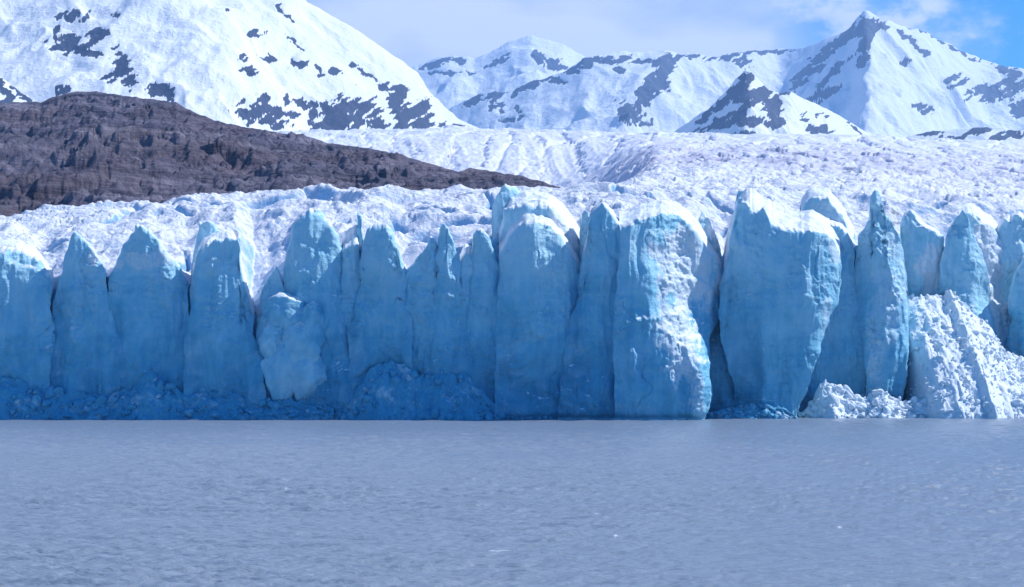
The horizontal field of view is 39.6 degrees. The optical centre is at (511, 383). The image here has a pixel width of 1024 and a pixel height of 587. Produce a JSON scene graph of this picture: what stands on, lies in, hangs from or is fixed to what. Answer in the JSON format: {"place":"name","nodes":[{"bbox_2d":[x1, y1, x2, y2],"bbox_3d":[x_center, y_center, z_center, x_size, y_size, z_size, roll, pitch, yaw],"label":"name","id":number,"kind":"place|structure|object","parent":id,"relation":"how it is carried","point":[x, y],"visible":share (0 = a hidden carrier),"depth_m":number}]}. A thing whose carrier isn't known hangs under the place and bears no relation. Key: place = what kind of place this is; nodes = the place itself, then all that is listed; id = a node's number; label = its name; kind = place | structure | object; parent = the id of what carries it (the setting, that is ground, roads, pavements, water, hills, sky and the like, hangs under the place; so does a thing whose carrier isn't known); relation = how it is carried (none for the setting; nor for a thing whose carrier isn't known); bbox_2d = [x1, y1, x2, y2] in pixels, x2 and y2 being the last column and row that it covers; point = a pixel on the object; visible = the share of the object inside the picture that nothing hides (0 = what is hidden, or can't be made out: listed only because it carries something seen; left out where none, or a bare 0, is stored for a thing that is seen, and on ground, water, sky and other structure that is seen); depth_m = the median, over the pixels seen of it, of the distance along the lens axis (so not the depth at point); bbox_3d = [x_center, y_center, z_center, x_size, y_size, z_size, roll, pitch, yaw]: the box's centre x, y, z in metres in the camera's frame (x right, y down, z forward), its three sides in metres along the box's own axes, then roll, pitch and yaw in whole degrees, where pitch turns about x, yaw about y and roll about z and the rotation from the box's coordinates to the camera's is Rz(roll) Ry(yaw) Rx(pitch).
{"place":"outdoors","nodes":[
{"label":"outdoors","id":0,"kind":"place"},
{"bbox_2d":[0,77,33,102],"bbox_3d":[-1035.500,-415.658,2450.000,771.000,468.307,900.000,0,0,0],"label":"mountain","id":1,"kind":"structure","parent":0,"point":[9,93],"depth_m":2478.70},
{"bbox_2d":[0,0,476,130],"bbox_3d":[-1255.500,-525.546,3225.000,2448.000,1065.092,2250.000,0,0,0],"label":"mountain","id":2,"kind":"structure","parent":0,"point":[283,65],"depth_m":2862.07},
{"bbox_2d":[0,91,560,216],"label":"rocky hill","id":3,"kind":"structure","parent":0,"point":[77,148],"depth_m":534.18},
{"bbox_2d":[410,35,584,108],"bbox_3d":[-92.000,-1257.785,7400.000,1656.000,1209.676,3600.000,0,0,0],"label":"mountain","id":4,"kind":"structure","parent":0,"point":[455,80],"depth_m":7313.62},
{"bbox_2d":[0,417,1023,586],"bbox_3d":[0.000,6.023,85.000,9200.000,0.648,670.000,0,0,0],"label":"lake water","id":5,"kind":"structure","parent":0,"point":[865,502],"depth_m":70.98},
{"bbox_2d":[0,238,54,393],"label":"ice tower","id":6,"kind":"structure","parent":5,"relation":"in","point":[27,333],"depth_m":239.47},
{"bbox_2d":[50,231,120,400],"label":"ice tower","id":7,"kind":"structure","parent":5,"relation":"in","point":[86,348],"depth_m":240.26},
{"bbox_2d":[98,223,189,396],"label":"ice tower","id":8,"kind":"structure","parent":5,"relation":"in","point":[148,296],"depth_m":240.88},
{"bbox_2d":[0,370,333,419],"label":"ice rubble","id":9,"kind":"object","parent":5,"relation":"in","point":[150,395],"visible":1,"depth_m":238.28},
{"bbox_2d":[260,340,292,399],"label":"ice boulder","id":10,"kind":"object","parent":9,"relation":"on","point":[277,367],"visible":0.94,"depth_m":238.73},
{"bbox_2d":[259,322,282,357],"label":"ice boulder","id":11,"kind":"object","parent":10,"relation":"on","point":[270,338],"visible":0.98,"depth_m":238.89},
{"bbox_2d":[190,221,219,279],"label":"ice fin","id":12,"kind":"object","parent":5,"relation":"in","point":[207,228],"visible":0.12,"depth_m":249.92},
{"bbox_2d":[182,230,266,407],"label":"ice tower","id":13,"kind":"structure","parent":5,"relation":"in","point":[223,354],"depth_m":239.79},
{"bbox_2d":[256,266,284,397],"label":"ice tower","id":14,"kind":"structure","parent":5,"relation":"in","point":[273,285],"depth_m":242.02},
{"bbox_2d":[278,208,349,418],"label":"ice tower","id":15,"kind":"structure","parent":5,"relation":"in","point":[313,262],"depth_m":241.01},
{"bbox_2d":[263,292,304,328],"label":"ice boulder","id":16,"kind":"object","parent":15,"relation":"on","point":[282,310],"visible":0.94,"depth_m":239.11},
{"bbox_2d":[292,356,326,400],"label":"ice boulder","id":17,"kind":"object","parent":15,"relation":"on","point":[308,376],"visible":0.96,"depth_m":238.73},
{"bbox_2d":[282,321,324,361],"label":"ice boulder","id":18,"kind":"object","parent":17,"relation":"on","point":[299,341],"visible":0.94,"depth_m":238.58},
{"bbox_2d":[299,300,323,329],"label":"ice boulder","id":19,"kind":"object","parent":18,"relation":"on","point":[311,313],"visible":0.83,"depth_m":238.92},
{"bbox_2d":[340,225,359,362],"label":"ice tower","id":20,"kind":"structure","parent":5,"relation":"in","point":[349,283],"depth_m":242.26},
{"bbox_2d":[356,212,363,243],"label":"ice fin","id":21,"kind":"object","parent":5,"relation":"in","point":[359,233],"visible":0.13,"depth_m":245.41},
{"bbox_2d":[345,222,412,404],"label":"ice tower","id":22,"kind":"structure","parent":5,"relation":"in","point":[380,329],"depth_m":240.55},
{"bbox_2d":[405,236,437,375],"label":"ice tower","id":23,"kind":"structure","parent":5,"relation":"in","point":[421,283],"depth_m":240.70},
{"bbox_2d":[334,361,556,419],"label":"ice rubble","id":24,"kind":"object","parent":5,"relation":"in","point":[390,390],"visible":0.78,"depth_m":238.05},
{"bbox_2d":[429,223,472,381],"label":"ice tower","id":25,"kind":"structure","parent":5,"relation":"in","point":[450,349],"depth_m":240.38},
{"bbox_2d":[459,244,472,359],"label":"ice tower","id":26,"kind":"structure","parent":5,"relation":"in","point":[466,270],"depth_m":241.80},
{"bbox_2d":[466,228,498,401],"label":"ice tower","id":27,"kind":"structure","parent":5,"relation":"in","point":[481,322],"depth_m":241.61},
{"bbox_2d":[491,184,518,248],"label":"ice block","id":28,"kind":"structure","parent":5,"relation":"in","point":[505,194],"depth_m":257.24},
{"bbox_2d":[494,213,579,418],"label":"ice tower","id":29,"kind":"structure","parent":5,"relation":"in","point":[537,286],"depth_m":239.46},
{"bbox_2d":[497,190,579,255],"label":"ice tower","id":30,"kind":"structure","parent":5,"relation":"in","point":[537,203],"depth_m":248.84},
{"bbox_2d":[579,210,589,261],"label":"ice fin","id":31,"kind":"object","parent":5,"relation":"in","point":[584,226],"visible":0.1,"depth_m":248.15},
{"bbox_2d":[557,202,619,419],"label":"ice tower","id":32,"kind":"structure","parent":5,"relation":"in","point":[587,381],"depth_m":237.89},
{"bbox_2d":[611,200,722,419],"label":"ice tower","id":33,"kind":"structure","parent":5,"relation":"in","point":[666,300],"depth_m":236.54},
{"bbox_2d":[698,211,722,261],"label":"ice fin","id":34,"kind":"object","parent":5,"relation":"in","point":[704,220],"visible":0.12,"depth_m":258.66},
{"bbox_2d":[708,322,735,411],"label":"ice tower","id":35,"kind":"structure","parent":5,"relation":"in","point":[723,390],"depth_m":253.49},
{"bbox_2d":[705,402,796,418],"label":"ice rubble","id":36,"kind":"object","parent":5,"relation":"in","point":[766,410],"visible":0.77,"depth_m":245.63},
{"bbox_2d":[718,188,841,416],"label":"ice tower","id":37,"kind":"structure","parent":5,"relation":"in","point":[780,284],"depth_m":248.02},
{"bbox_2d":[800,187,854,249],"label":"ice tower","id":38,"kind":"structure","parent":5,"relation":"in","point":[824,202],"depth_m":271.33},
{"bbox_2d":[799,219,865,411],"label":"ice tower","id":39,"kind":"structure","parent":5,"relation":"in","point":[840,359],"depth_m":259.80},
{"bbox_2d":[854,189,909,400],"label":"ice tower","id":40,"kind":"structure","parent":5,"relation":"in","point":[882,294],"depth_m":257.61},
{"bbox_2d":[797,379,1023,417],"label":"ice rubble","id":41,"kind":"object","parent":5,"relation":"in","point":[831,400],"visible":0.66,"depth_m":251.53},
{"bbox_2d":[900,209,944,296],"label":"ice tower","id":42,"kind":"structure","parent":5,"relation":"in","point":[922,243],"depth_m":274.99},
{"bbox_2d":[903,290,1023,418],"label":"ice rubble","id":43,"kind":"object","parent":5,"relation":"in","point":[961,363],"visible":0.9,"depth_m":258.19},
{"bbox_2d":[939,209,999,341],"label":"ice tower","id":44,"kind":"structure","parent":5,"relation":"in","point":[963,270],"depth_m":274.23},
{"bbox_2d":[956,203,1009,351],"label":"ice tower","id":45,"kind":"structure","parent":5,"relation":"in","point":[983,225],"depth_m":282.40},
{"bbox_2d":[997,211,1023,301],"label":"ice fin","id":46,"kind":"object","parent":5,"relation":"in","point":[1010,231],"visible":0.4,"depth_m":285.23},
{"bbox_2d":[1005,258,1023,356],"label":"ice tower","id":47,"kind":"structure","parent":5,"relation":"in","point":[1014,343],"depth_m":275.52},
{"bbox_2d":[0,125,1023,338],"bbox_3d":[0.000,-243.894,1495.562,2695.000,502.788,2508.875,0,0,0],"label":"glacier","id":48,"kind":"object","parent":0,"point":[934,182],"visible":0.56,"depth_m":344.87},
{"bbox_2d":[306,0,1023,68],"label":"sky","id":49,"kind":"structure","parent":0,"point":[416,32]},
{"bbox_2d":[448,10,1023,136],"bbox_3d":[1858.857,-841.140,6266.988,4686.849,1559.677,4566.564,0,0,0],"label":"mountain","id":50,"kind":"structure","parent":0,"point":[870,72],"depth_m":5967.85},
{"bbox_2d":[675,70,870,134],"bbox_3d":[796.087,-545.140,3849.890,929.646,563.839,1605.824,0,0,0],"label":"mountain","id":51,"kind":"structure","parent":0,"point":[748,102],"depth_m":3720.32},
{"bbox_2d":[906,126,1023,140],"bbox_3d":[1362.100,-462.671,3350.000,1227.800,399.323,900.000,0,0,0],"label":"mountain","id":52,"kind":"structure","parent":0,"point":[981,133],"depth_m":3381.64}
]}

